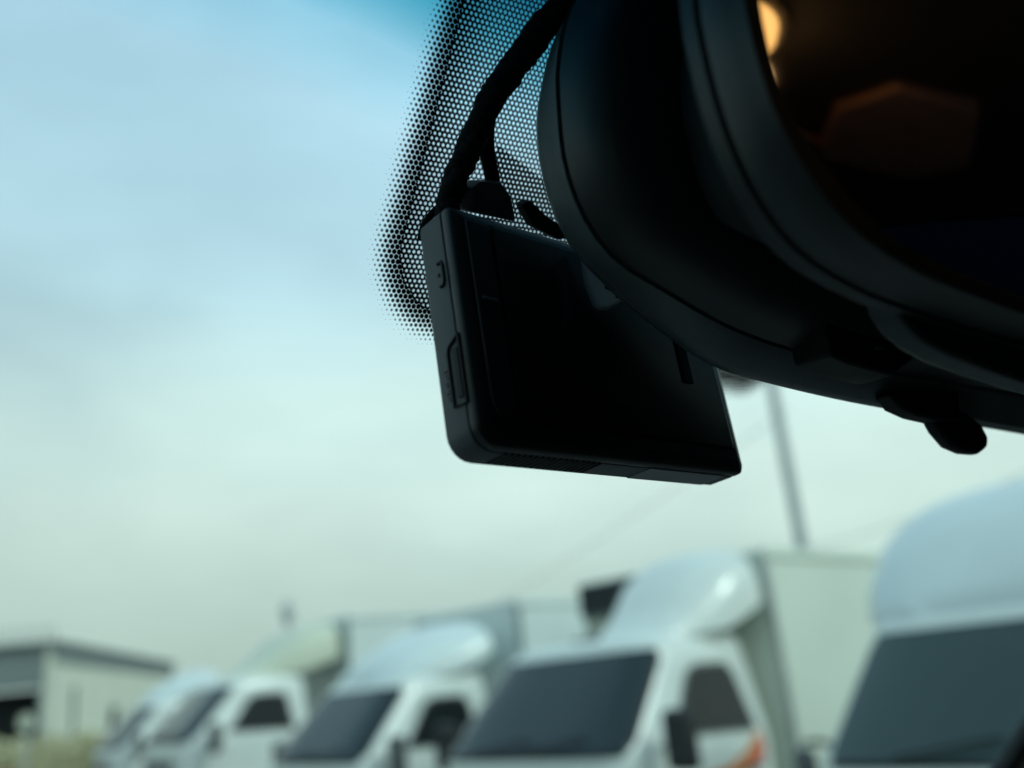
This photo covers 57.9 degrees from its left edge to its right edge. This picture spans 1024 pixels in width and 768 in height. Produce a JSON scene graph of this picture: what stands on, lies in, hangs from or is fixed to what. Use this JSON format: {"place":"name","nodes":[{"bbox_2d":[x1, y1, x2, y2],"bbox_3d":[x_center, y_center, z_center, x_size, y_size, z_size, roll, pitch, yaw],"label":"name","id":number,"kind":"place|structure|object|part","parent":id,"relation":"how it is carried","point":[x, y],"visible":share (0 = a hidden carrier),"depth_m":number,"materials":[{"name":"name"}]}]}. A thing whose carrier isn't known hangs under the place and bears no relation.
{"place":"outdoors","nodes":[
{"label":"outdoors","id":0,"kind":"place"},
{"bbox_2d":[0,627,176,756],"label":"warehouse","id":1,"kind":"structure","parent":0,"point":[83,687],"depth_m":36.44,"materials":[{"name":"grey"}]},
{"bbox_2d":[109,706,117,730],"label":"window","id":2,"kind":"structure","parent":1,"relation":"in","point":[113,709],"depth_m":41.78,"materials":[{"name":"grey"}]},
{"bbox_2d":[0,0,1023,692],"label":"sky","id":3,"kind":"structure","parent":0,"point":[215,413],"materials":[{"name":"blue"}]},
{"bbox_2d":[372,0,1023,767],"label":"windshield","id":4,"kind":"object","parent":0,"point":[418,306],"visible":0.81,"depth_m":0.24,"materials":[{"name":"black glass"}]},
{"bbox_2d":[536,0,1023,454],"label":"view mirror","id":5,"kind":"object","parent":4,"relation":"attached to","point":[824,198],"visible":1,"depth_m":0.20,"materials":[{"name":"plastic"}]},
{"bbox_2d":[420,207,741,484],"bbox_3d":[0.018,-0.006,0.250,0.097,0.064,0.027,10,-28,-40],"label":"dashcam","id":6,"kind":"object","parent":5,"relation":"hanging from","point":[543,363],"visible":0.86,"depth_m":0.23,"materials":[{"name":"black plastic"}]},
{"bbox_2d":[417,125,564,240],"bbox_3d":[0.002,-0.070,0.243,0.046,0.063,0.039,5,-21,-29],"label":"mount","id":7,"kind":"object","parent":6,"relation":"attached to","point":[489,195],"visible":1,"depth_m":0.24,"materials":[{"name":"plastic"}]},
{"bbox_2d":[434,0,572,216],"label":"cable loom","id":8,"kind":"object","parent":6,"relation":"attached to","point":[518,60],"visible":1,"depth_m":0.23,"materials":[{"name":"plastic"}]},
{"label":"ground","id":9,"kind":"structure","parent":0,"visible":0},
{"bbox_2d":[18,714,34,767],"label":"traffic mirror","id":10,"kind":"object","parent":9,"relation":"on","point":[26,722],"visible":1,"depth_m":20.13,"materials":[{"name":"metal"}]},
{"bbox_2d":[0,729,107,767],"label":"hedge","id":11,"kind":"object","parent":9,"relation":"on","point":[79,750],"visible":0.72,"depth_m":26.64,"materials":[{"name":"green plant"}]},
{"bbox_2d":[92,669,217,767],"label":"cargo truck","id":12,"kind":"object","parent":9,"relation":"on","point":[121,743],"visible":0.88,"depth_m":14.66,"materials":[{"name":"paint"}]},
{"bbox_3d":[-5.293,5.728,14.530,0.984,1.250,0.192,8,-22,-35],"label":"door","id":13,"kind":"part","parent":12,"relation":"part of","materials":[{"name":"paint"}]},
{"bbox_2d":[281,599,294,630],"bbox_3d":[-7.617,10.082,31.582,0.444,5.392,0.444,-5,-18,0],"label":"street lamp","id":14,"kind":"object","parent":9,"relation":"on","point":[287,611],"visible":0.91,"depth_m":32.12,"materials":[{"name":"metal"}]},
{"bbox_2d":[143,611,454,767],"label":"cargo truck","id":15,"kind":"object","parent":9,"relation":"on","point":[254,706],"visible":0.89,"depth_m":11.57,"materials":[{"name":"paint"}]},
{"bbox_3d":[-3.047,4.343,11.184,1.031,1.310,0.201,8,-23,-36],"label":"door","id":16,"kind":"part","parent":15,"relation":"part of","materials":[{"name":"paint"}]},
{"bbox_2d":[271,597,586,767],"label":"cargo truck","id":17,"kind":"object","parent":9,"relation":"on","point":[392,702],"visible":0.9,"depth_m":7.78,"materials":[{"name":"paint"}]},
{"bbox_3d":[-0.555,3.016,7.363,0.901,1.146,0.176,10,-24,-39],"label":"door","id":18,"kind":"part","parent":17,"relation":"part of","materials":[{"name":"paint"}]},
{"bbox_2d":[434,547,879,767],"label":"cargo truck","id":19,"kind":"object","parent":9,"relation":"on","point":[726,659],"visible":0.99,"depth_m":5.78,"materials":[{"name":"paint"}]},
{"bbox_3d":[1.166,2.132,5.290,0.926,1.177,0.181,11,-25,-41],"label":"door","id":20,"kind":"part","parent":19,"relation":"part of","materials":[{"name":"paint"}]},
{"bbox_2d":[766,383,809,549],"bbox_3d":[7.537,2.275,25.299,2.200,13.500,0.400,-5,-18,0],"label":"utility pole","id":21,"kind":"object","parent":9,"relation":"on","point":[795,511],"visible":0.16,"depth_m":25.14,"materials":[{"name":"concrete"}]},
{"bbox_2d":[497,408,789,602],"bbox_3d":[1.519,7.654,39.307,0.021,3.602,32.803,3,-20,-23],"label":"overhead wire","id":22,"kind":"object","parent":21,"relation":"attached to","point":[638,512],"visible":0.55,"depth_m":33.38,"materials":[{"name":"grey metal"}]},
{"bbox_2d":[810,474,1023,549],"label":"overhead wire","id":23,"kind":"object","parent":21,"relation":"attached to","point":[890,525],"visible":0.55,"depth_m":25.89,"materials":[{"name":"grey metal"}]},
{"bbox_2d":[793,478,1023,767],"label":"cargo truck","id":24,"kind":"object","parent":9,"relation":"on","point":[939,683],"visible":0.98,"depth_m":4.00,"materials":[{"name":"paint"}]}
]}

